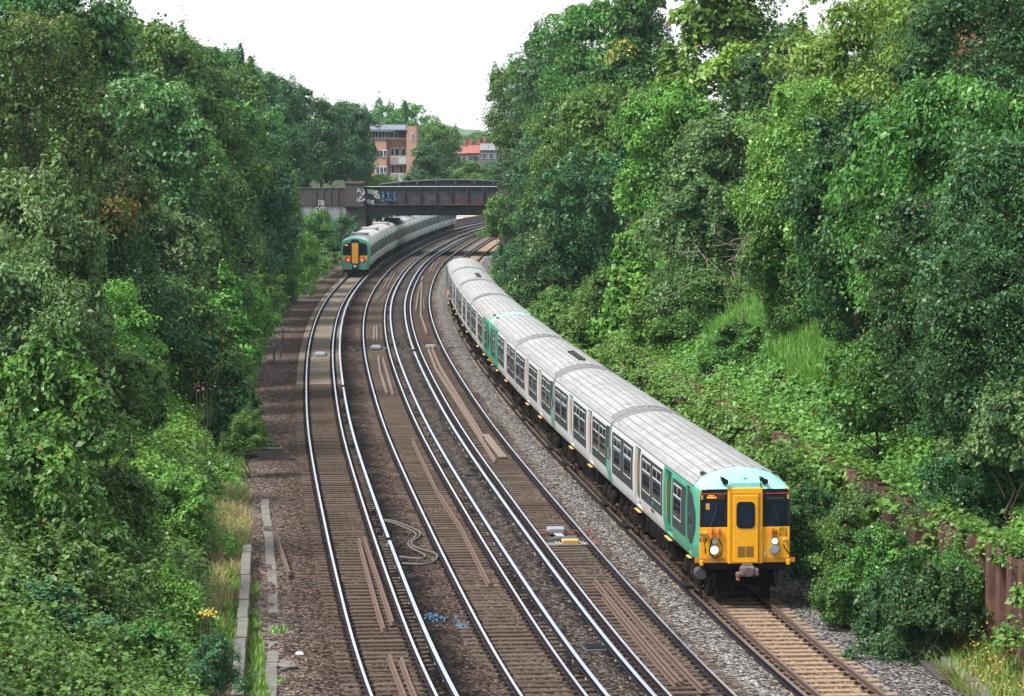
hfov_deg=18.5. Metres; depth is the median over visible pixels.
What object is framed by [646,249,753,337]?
bush
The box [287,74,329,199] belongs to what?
broadleaf tree
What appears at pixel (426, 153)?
broadleaf tree
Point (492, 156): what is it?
window
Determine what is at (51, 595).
bush
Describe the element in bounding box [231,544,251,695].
concrete wall
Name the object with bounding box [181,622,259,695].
bush
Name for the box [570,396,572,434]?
door
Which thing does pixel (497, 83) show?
broadleaf tree
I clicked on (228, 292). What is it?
bush
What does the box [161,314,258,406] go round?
bush
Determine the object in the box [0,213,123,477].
bush
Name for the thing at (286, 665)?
rubble
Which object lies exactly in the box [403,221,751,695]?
railway track
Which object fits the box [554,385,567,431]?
window
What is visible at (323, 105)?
broadleaf tree
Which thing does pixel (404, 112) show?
broadleaf tree
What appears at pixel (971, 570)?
bush
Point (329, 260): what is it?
bramble cover
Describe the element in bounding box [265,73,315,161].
broadleaf tree
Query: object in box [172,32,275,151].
broadleaf tree
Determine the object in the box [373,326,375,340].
spare rail
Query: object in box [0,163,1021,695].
ground
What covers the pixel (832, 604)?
bush
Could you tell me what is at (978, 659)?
green grass
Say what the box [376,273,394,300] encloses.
spare rail
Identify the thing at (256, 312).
bush
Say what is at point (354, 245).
gangway door
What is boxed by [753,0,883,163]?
robinia tree
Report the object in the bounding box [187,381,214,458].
willowherb
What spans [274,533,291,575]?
spare rail
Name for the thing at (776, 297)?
sycamore tree
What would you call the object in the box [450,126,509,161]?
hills
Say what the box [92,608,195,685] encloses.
bush
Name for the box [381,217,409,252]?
train carriage
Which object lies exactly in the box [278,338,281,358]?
marker post
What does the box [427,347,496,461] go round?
spare rail
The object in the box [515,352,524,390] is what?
window
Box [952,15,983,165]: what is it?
dead sprig
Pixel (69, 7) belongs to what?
broadleaf tree
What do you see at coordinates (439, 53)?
sky
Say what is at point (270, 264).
bush
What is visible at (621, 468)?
window
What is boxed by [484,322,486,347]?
window
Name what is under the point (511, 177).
broadleaf tree
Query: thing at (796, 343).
tall grass
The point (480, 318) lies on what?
window
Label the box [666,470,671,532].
door
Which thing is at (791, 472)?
bush
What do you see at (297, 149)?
broadleaf tree
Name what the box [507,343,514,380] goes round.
window
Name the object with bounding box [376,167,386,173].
window
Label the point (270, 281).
bush
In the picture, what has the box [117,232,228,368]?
bush
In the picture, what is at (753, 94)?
broadleaf tree
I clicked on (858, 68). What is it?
broadleaf tree
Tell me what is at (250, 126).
broadleaf tree
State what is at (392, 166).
window
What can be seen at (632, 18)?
broadleaf tree
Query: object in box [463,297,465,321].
window
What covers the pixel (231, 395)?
bush
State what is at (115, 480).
bush
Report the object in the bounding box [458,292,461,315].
window
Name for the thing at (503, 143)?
broadleaf tree
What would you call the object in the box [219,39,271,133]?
broadleaf tree
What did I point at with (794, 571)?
bush
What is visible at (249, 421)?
bush
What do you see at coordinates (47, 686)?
nettle cover
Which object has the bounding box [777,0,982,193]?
robinia tree
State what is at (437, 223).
train carriage
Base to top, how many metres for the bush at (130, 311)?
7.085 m
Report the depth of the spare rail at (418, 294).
266.00 m
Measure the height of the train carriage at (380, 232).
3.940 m
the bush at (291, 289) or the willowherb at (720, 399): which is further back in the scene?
the bush at (291, 289)
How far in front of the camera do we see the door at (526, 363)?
141.65 m
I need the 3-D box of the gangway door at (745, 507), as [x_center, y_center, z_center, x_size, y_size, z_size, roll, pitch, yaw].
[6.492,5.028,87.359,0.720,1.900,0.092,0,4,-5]
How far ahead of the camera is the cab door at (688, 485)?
89.23 m
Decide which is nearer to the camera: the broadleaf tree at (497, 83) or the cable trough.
the cable trough
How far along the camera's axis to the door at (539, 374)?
134.86 m
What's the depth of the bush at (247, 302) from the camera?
169.76 m
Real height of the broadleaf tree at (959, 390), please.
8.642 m
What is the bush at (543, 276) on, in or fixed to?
on the ground at (340, 183)
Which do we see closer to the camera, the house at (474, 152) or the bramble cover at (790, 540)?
the bramble cover at (790, 540)
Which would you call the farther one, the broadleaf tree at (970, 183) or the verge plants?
the verge plants
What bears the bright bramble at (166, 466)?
on the ground at (340, 183)
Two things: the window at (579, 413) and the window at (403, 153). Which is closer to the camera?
the window at (579, 413)
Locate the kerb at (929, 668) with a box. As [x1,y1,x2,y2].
[894,627,953,685]
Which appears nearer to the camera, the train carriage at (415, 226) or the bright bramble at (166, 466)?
the bright bramble at (166, 466)
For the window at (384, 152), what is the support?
in the apartment block at (393, 143)
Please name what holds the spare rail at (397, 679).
on the railway track at (327, 318)
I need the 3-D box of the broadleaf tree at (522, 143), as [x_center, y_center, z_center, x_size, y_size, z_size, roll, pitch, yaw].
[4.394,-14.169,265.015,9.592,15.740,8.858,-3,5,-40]
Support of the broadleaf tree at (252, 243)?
on the ground at (340, 183)
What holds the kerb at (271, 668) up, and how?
on the ballast
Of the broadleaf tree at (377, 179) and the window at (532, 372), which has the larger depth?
the broadleaf tree at (377, 179)
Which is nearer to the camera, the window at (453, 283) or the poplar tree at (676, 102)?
the poplar tree at (676, 102)
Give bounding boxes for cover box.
[462,474,480,478]
[581,643,606,651]
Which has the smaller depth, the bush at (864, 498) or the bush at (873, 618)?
the bush at (873, 618)
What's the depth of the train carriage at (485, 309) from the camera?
176.80 m
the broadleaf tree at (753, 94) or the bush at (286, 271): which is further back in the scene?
the bush at (286, 271)
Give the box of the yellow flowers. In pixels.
[897,604,1022,695]
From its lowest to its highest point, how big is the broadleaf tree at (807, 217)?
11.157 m
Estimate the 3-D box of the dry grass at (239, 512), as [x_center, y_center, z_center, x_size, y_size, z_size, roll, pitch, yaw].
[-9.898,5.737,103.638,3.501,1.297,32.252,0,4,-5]
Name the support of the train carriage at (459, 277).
on the railway track at (718, 614)
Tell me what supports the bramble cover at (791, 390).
on the ground at (340, 183)
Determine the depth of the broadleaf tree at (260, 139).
234.35 m
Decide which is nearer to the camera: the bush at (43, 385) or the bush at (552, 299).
the bush at (43, 385)
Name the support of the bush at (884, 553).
on the ground at (340, 183)
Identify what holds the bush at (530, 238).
on the ground at (340, 183)
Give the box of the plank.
[483,434,506,457]
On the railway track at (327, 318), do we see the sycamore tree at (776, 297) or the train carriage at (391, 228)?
the train carriage at (391, 228)
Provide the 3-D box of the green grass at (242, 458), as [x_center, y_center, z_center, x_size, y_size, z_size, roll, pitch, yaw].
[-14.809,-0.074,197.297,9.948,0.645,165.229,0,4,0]
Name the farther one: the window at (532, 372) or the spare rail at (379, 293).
the spare rail at (379, 293)
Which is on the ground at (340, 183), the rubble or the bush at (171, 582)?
the bush at (171, 582)
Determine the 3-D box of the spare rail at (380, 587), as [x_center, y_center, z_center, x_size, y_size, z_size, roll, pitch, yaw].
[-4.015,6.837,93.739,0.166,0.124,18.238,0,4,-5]
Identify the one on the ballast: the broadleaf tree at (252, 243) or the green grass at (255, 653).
the green grass at (255, 653)
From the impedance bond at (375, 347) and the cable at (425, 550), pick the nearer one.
the cable at (425, 550)
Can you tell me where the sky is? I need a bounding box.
[1,0,881,134]
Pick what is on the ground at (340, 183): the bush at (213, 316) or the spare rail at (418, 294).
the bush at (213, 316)
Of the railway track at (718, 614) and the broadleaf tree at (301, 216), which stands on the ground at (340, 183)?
the broadleaf tree at (301, 216)
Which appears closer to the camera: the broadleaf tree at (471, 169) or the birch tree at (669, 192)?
the birch tree at (669, 192)
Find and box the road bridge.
[296,179,514,246]
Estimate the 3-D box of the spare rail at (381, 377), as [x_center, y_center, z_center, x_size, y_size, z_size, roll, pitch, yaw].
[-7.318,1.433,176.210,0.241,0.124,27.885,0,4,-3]
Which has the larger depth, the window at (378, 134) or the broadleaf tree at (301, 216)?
the window at (378, 134)
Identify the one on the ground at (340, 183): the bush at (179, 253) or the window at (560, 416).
the bush at (179, 253)
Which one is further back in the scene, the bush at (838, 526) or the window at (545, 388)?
the window at (545, 388)
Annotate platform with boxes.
[453,215,485,225]
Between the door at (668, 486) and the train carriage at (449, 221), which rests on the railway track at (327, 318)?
the train carriage at (449, 221)
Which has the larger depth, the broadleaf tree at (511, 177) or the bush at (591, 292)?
the broadleaf tree at (511, 177)
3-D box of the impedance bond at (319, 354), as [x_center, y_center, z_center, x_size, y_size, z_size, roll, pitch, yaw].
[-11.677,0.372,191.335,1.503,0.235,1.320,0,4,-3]
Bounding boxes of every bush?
[0,128,124,377]
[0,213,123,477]
[0,319,143,480]
[0,411,136,559]
[0,572,125,635]
[7,524,167,621]
[53,187,194,336]
[67,270,179,442]
[75,453,174,558]
[85,335,171,476]
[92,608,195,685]
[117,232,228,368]
[117,542,225,651]
[125,194,223,293]
[151,455,241,555]
[161,269,240,398]
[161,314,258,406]
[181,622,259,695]
[189,217,256,306]
[198,349,280,452]
[199,259,264,362]
[214,397,271,478]
[237,266,282,339]
[244,263,290,312]
[246,210,285,274]
[267,244,321,296]
[268,256,301,303]
[294,230,329,276]
[301,205,341,248]
[322,209,360,263]
[476,189,532,243]
[488,230,530,287]
[498,240,593,309]
[518,213,606,269]
[530,281,584,335]
[557,253,635,344]
[582,212,671,344]
[613,271,686,349]
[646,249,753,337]
[685,308,766,373]
[760,449,825,553]
[781,517,847,584]
[789,476,850,543]
[799,484,883,588]
[804,556,868,627]
[812,313,922,460]
[828,514,929,606]
[829,478,882,548]
[839,543,957,666]
[885,438,1023,527]
[885,554,994,660]
[906,369,969,450]
[911,531,985,652]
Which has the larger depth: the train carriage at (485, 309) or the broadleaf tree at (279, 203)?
the broadleaf tree at (279, 203)
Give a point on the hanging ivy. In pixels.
(628, 365)
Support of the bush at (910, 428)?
on the ground at (340, 183)
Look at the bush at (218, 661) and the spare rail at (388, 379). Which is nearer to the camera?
the bush at (218, 661)
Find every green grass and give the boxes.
[190,465,261,655]
[220,288,301,494]
[238,566,274,695]
[267,623,287,683]
[862,599,1023,695]
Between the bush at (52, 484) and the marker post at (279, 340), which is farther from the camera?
the marker post at (279, 340)
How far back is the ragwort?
74.54 m
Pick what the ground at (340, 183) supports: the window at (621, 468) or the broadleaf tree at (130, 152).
the broadleaf tree at (130, 152)
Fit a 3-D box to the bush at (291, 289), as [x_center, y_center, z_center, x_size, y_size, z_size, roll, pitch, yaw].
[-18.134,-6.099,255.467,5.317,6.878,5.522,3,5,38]
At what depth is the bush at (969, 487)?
85.76 m
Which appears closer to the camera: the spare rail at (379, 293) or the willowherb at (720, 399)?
the willowherb at (720, 399)
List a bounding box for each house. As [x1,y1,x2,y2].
[450,139,467,171]
[467,138,479,163]
[480,136,501,177]
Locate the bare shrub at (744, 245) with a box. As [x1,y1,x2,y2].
[658,208,780,327]
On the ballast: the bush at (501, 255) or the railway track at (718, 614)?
the railway track at (718, 614)
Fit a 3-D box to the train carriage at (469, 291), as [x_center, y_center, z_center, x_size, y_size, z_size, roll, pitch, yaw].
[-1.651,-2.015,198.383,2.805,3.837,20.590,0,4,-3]
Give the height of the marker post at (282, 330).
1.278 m
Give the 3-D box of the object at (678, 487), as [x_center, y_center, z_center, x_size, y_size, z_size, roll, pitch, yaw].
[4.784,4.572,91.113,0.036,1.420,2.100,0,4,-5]
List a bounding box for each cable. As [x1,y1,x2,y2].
[384,519,438,564]
[384,520,425,558]
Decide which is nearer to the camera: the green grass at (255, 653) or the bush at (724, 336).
the green grass at (255, 653)
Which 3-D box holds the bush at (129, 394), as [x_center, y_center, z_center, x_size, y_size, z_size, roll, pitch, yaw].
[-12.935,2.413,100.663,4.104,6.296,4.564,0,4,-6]
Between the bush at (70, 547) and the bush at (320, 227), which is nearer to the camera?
the bush at (70, 547)
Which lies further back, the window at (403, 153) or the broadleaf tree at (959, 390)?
the window at (403, 153)
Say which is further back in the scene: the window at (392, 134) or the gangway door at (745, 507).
the window at (392, 134)
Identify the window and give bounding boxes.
[375,132,387,137]
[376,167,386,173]
[377,150,386,156]
[390,132,397,137]
[391,165,394,172]
[395,148,398,155]
[399,165,402,172]
[401,148,405,155]
[450,279,452,300]
[453,283,454,303]
[456,287,457,309]
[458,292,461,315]
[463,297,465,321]
[467,302,469,327]
[471,307,475,335]
[478,314,482,342]
[482,153,486,158]
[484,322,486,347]
[488,153,493,158]
[492,330,494,357]
[497,335,503,367]
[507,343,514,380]
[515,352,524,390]
[528,363,537,401]
[541,374,550,415]
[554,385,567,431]
[573,401,586,447]
[592,416,606,466]
[612,432,632,490]
[641,454,662,515]
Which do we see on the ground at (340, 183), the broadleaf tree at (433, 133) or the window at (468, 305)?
the broadleaf tree at (433, 133)
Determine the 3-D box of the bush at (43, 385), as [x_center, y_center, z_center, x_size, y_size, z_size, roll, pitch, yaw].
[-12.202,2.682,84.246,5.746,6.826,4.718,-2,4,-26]
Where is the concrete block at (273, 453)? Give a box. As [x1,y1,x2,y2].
[258,447,294,459]
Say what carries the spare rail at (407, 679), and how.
on the railway track at (327, 318)
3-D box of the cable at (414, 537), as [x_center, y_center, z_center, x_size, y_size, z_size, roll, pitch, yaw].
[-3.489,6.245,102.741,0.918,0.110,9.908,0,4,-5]
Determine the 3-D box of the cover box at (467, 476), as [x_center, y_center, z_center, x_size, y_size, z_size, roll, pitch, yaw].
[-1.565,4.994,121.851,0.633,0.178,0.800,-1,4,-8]
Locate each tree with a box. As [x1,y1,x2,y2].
[0,0,159,228]
[0,0,176,280]
[51,0,156,189]
[68,46,238,285]
[82,5,246,192]
[85,121,186,280]
[150,8,275,163]
[151,132,253,277]
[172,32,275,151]
[174,74,288,251]
[204,148,273,290]
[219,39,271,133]
[219,97,304,237]
[230,140,315,278]
[243,55,295,155]
[257,105,303,198]
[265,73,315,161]
[276,123,318,213]
[284,177,306,237]
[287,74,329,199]
[303,94,356,186]
[320,92,386,181]
[348,118,381,185]
[362,173,399,221]
[369,90,444,140]
[398,138,452,182]
[418,120,467,177]
[437,125,465,165]
[446,158,495,181]
[460,131,492,145]
[476,52,542,238]
[477,161,521,200]
[490,109,535,241]
[493,18,583,147]
[496,146,539,236]
[509,91,568,219]
[512,77,666,278]
[521,0,649,143]
[527,133,632,277]
[574,0,704,219]
[595,66,723,275]
[607,0,792,228]
[628,151,757,331]
[647,95,790,272]
[716,0,857,250]
[719,61,859,303]
[729,173,832,344]
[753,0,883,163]
[763,89,919,339]
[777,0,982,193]
[796,198,910,347]
[809,58,1023,328]
[828,0,1021,102]
[828,0,1023,226]
[843,185,1002,454]
[885,0,1023,213]
[887,236,1023,445]
[890,112,1023,388]
[929,372,1023,525]
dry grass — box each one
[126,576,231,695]
[176,475,267,610]
[888,604,1023,695]
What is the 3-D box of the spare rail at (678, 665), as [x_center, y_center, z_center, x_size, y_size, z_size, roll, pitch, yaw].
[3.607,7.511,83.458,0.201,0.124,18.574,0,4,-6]
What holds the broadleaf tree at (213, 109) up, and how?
on the ground at (340, 183)
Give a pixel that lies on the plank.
(494, 446)
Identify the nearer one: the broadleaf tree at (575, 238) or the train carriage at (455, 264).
the broadleaf tree at (575, 238)
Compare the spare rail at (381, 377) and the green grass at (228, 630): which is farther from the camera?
the spare rail at (381, 377)
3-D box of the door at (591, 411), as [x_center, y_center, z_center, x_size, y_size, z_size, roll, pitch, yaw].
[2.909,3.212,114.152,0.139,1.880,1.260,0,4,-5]
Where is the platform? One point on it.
(463, 219)
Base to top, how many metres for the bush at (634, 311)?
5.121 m
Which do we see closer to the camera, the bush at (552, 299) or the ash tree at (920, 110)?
the ash tree at (920, 110)
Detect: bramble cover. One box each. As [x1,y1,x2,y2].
[0,243,341,695]
[486,222,1023,547]
[575,346,809,579]
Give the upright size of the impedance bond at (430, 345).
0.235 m
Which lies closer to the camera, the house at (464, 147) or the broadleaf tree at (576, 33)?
the broadleaf tree at (576, 33)
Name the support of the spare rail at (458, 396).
on the railway track at (473, 448)
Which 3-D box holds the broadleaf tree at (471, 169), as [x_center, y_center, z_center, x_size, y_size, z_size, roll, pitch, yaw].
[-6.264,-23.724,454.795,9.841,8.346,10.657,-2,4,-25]
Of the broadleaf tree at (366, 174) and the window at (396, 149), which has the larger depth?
the window at (396, 149)
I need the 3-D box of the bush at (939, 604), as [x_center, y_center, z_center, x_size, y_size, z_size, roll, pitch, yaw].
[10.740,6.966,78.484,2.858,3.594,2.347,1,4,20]
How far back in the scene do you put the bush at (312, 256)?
290.95 m
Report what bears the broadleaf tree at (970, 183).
on the ground at (340, 183)
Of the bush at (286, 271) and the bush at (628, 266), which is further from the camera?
the bush at (286, 271)
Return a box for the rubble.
[276,660,298,669]
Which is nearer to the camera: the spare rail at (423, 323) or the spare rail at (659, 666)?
the spare rail at (659, 666)
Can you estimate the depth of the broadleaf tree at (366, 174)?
390.58 m
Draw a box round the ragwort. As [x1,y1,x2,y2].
[192,607,216,694]
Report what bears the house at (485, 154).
on the ground at (340, 183)
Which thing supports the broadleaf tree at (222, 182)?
on the ground at (340, 183)
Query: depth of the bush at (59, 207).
96.48 m
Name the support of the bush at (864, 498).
on the ground at (340, 183)
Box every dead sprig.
[111,148,127,207]
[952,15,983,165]
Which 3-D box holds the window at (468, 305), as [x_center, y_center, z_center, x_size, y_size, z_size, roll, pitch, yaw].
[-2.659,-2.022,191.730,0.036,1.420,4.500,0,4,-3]
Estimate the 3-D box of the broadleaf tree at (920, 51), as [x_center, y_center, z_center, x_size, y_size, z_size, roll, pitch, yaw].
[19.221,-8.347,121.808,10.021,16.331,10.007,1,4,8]
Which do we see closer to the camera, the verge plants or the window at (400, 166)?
the verge plants
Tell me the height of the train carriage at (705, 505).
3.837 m
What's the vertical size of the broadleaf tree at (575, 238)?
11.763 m
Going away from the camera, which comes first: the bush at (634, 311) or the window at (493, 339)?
the bush at (634, 311)
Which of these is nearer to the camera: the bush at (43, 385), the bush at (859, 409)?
the bush at (43, 385)
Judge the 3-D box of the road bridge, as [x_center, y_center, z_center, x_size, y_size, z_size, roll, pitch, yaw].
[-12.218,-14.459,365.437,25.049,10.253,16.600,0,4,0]
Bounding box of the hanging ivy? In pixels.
[547,305,1023,651]
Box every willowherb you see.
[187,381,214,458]
[690,369,728,443]
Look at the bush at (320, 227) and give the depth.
316.85 m
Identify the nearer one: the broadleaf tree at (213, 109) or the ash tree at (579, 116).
the broadleaf tree at (213, 109)
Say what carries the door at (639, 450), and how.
in the train carriage at (705, 505)
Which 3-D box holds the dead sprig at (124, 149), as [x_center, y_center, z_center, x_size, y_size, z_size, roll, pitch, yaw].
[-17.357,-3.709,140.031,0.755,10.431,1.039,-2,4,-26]
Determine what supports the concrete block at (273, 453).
on the ballast
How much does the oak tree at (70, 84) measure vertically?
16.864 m
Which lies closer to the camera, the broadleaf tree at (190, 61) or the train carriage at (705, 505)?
the train carriage at (705, 505)
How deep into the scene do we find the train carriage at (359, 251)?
302.08 m
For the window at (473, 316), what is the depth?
184.79 m
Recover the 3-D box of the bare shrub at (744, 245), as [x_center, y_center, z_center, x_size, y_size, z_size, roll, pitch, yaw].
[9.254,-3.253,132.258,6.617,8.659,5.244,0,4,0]
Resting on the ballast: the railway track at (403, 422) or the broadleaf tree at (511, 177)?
the railway track at (403, 422)
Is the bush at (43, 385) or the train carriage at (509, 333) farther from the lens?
the train carriage at (509, 333)
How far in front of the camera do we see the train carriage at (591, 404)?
116.02 m
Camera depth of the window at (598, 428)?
110.83 m
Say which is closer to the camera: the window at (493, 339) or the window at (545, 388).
the window at (545, 388)
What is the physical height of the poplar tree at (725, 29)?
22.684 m
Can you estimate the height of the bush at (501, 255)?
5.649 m
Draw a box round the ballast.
[215,222,966,695]
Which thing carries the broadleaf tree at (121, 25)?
on the ground at (340, 183)
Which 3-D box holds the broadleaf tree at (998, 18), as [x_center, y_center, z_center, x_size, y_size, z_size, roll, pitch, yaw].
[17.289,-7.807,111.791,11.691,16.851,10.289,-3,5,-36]
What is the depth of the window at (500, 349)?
158.44 m
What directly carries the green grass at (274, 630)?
on the ballast
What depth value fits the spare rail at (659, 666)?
81.27 m
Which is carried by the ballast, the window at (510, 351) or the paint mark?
the paint mark
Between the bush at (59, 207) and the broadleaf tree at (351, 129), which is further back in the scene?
the broadleaf tree at (351, 129)
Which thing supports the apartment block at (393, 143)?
on the ground at (340, 183)
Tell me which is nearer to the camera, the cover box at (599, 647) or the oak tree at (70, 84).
the cover box at (599, 647)
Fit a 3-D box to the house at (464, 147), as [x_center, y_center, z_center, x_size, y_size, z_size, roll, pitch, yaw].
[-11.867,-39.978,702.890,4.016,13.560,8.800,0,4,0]
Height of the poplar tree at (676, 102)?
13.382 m
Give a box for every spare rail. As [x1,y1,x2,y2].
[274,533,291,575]
[357,538,386,631]
[362,537,395,625]
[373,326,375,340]
[374,271,392,300]
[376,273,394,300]
[377,356,388,394]
[382,358,394,395]
[386,654,406,695]
[398,657,416,695]
[411,439,491,586]
[415,277,423,310]
[420,278,427,333]
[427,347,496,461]
[431,347,483,438]
[592,579,683,685]
[601,594,678,686]
[602,580,706,693]
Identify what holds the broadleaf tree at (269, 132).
on the ground at (340, 183)
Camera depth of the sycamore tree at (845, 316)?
117.69 m
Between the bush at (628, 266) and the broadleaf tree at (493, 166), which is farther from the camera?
the broadleaf tree at (493, 166)
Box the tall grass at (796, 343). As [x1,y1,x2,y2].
[696,272,890,392]
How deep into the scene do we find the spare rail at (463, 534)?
107.61 m
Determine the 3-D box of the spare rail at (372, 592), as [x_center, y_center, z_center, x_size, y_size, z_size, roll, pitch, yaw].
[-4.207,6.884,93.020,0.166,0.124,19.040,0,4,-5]
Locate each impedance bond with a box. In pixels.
[308,352,331,356]
[365,345,387,349]
[420,344,441,347]
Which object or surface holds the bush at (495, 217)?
on the ground at (340, 183)
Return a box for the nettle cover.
[0,390,222,695]
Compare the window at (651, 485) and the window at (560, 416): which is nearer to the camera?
the window at (651, 485)
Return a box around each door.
[352,243,357,262]
[526,363,527,385]
[539,374,540,404]
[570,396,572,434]
[589,411,591,451]
[636,447,640,504]
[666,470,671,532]
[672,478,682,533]
[687,485,690,550]
[732,495,757,562]
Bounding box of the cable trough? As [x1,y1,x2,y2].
[941,656,992,695]
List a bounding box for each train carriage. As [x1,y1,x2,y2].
[341,231,377,274]
[358,226,387,264]
[368,221,398,257]
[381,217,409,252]
[393,215,420,247]
[418,215,431,241]
[429,215,443,236]
[441,215,456,232]
[446,258,485,314]
[450,267,494,331]
[458,279,510,351]
[470,294,533,376]
[489,313,564,407]
[515,335,612,452]
[553,366,678,511]
[610,408,794,600]
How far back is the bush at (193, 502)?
96.01 m
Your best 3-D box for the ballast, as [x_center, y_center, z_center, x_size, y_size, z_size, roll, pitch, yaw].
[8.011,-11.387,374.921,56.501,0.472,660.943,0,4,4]
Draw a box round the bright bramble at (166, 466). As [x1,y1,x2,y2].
[82,379,218,500]
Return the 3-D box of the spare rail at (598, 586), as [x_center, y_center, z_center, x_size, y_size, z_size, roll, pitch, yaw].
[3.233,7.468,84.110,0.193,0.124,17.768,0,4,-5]
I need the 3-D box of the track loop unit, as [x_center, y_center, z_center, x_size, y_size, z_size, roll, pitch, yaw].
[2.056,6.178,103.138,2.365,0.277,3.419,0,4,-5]
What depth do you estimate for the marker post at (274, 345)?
186.32 m
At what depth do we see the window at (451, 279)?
225.47 m
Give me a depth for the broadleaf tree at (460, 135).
945.89 m
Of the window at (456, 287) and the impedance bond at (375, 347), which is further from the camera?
the window at (456, 287)
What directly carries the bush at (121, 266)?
on the ground at (340, 183)
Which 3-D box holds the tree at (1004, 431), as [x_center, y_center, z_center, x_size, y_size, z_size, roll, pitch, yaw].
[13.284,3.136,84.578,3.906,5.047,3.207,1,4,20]
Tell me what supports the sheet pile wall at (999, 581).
on the ground at (340, 183)
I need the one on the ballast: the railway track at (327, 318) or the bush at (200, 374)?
the railway track at (327, 318)
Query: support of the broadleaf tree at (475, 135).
on the ground at (340, 183)
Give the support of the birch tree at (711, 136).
on the ground at (340, 183)
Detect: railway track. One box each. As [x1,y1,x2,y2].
[295,221,485,695]
[355,225,609,695]
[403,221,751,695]
[447,237,898,695]
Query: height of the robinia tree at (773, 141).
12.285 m
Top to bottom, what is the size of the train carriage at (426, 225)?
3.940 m
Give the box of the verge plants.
[159,271,313,507]
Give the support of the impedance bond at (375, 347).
attached to the railway track at (403, 422)
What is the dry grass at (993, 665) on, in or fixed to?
on the ground at (340, 183)
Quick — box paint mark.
[424,612,445,625]
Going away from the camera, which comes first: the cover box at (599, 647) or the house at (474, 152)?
the cover box at (599, 647)
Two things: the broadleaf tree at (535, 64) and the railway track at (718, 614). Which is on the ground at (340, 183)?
the broadleaf tree at (535, 64)
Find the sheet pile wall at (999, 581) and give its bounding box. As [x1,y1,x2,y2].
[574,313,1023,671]
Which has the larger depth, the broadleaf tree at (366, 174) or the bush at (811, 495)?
the broadleaf tree at (366, 174)
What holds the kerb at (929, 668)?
on the ballast
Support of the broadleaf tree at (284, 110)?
on the ground at (340, 183)
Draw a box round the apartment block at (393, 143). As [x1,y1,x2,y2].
[367,125,417,180]
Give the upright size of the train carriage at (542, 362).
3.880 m
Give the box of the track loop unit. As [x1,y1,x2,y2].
[538,526,593,545]
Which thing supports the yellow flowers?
on the dry grass at (993, 665)
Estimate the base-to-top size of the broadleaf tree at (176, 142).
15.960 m
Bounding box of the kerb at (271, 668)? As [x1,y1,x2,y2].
[261,499,278,695]
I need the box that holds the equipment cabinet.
[289,295,296,303]
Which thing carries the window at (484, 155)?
in the house at (485, 154)
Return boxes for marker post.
[272,343,275,362]
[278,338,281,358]
[281,328,284,345]
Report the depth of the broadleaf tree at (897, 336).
95.78 m
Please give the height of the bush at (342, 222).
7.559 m

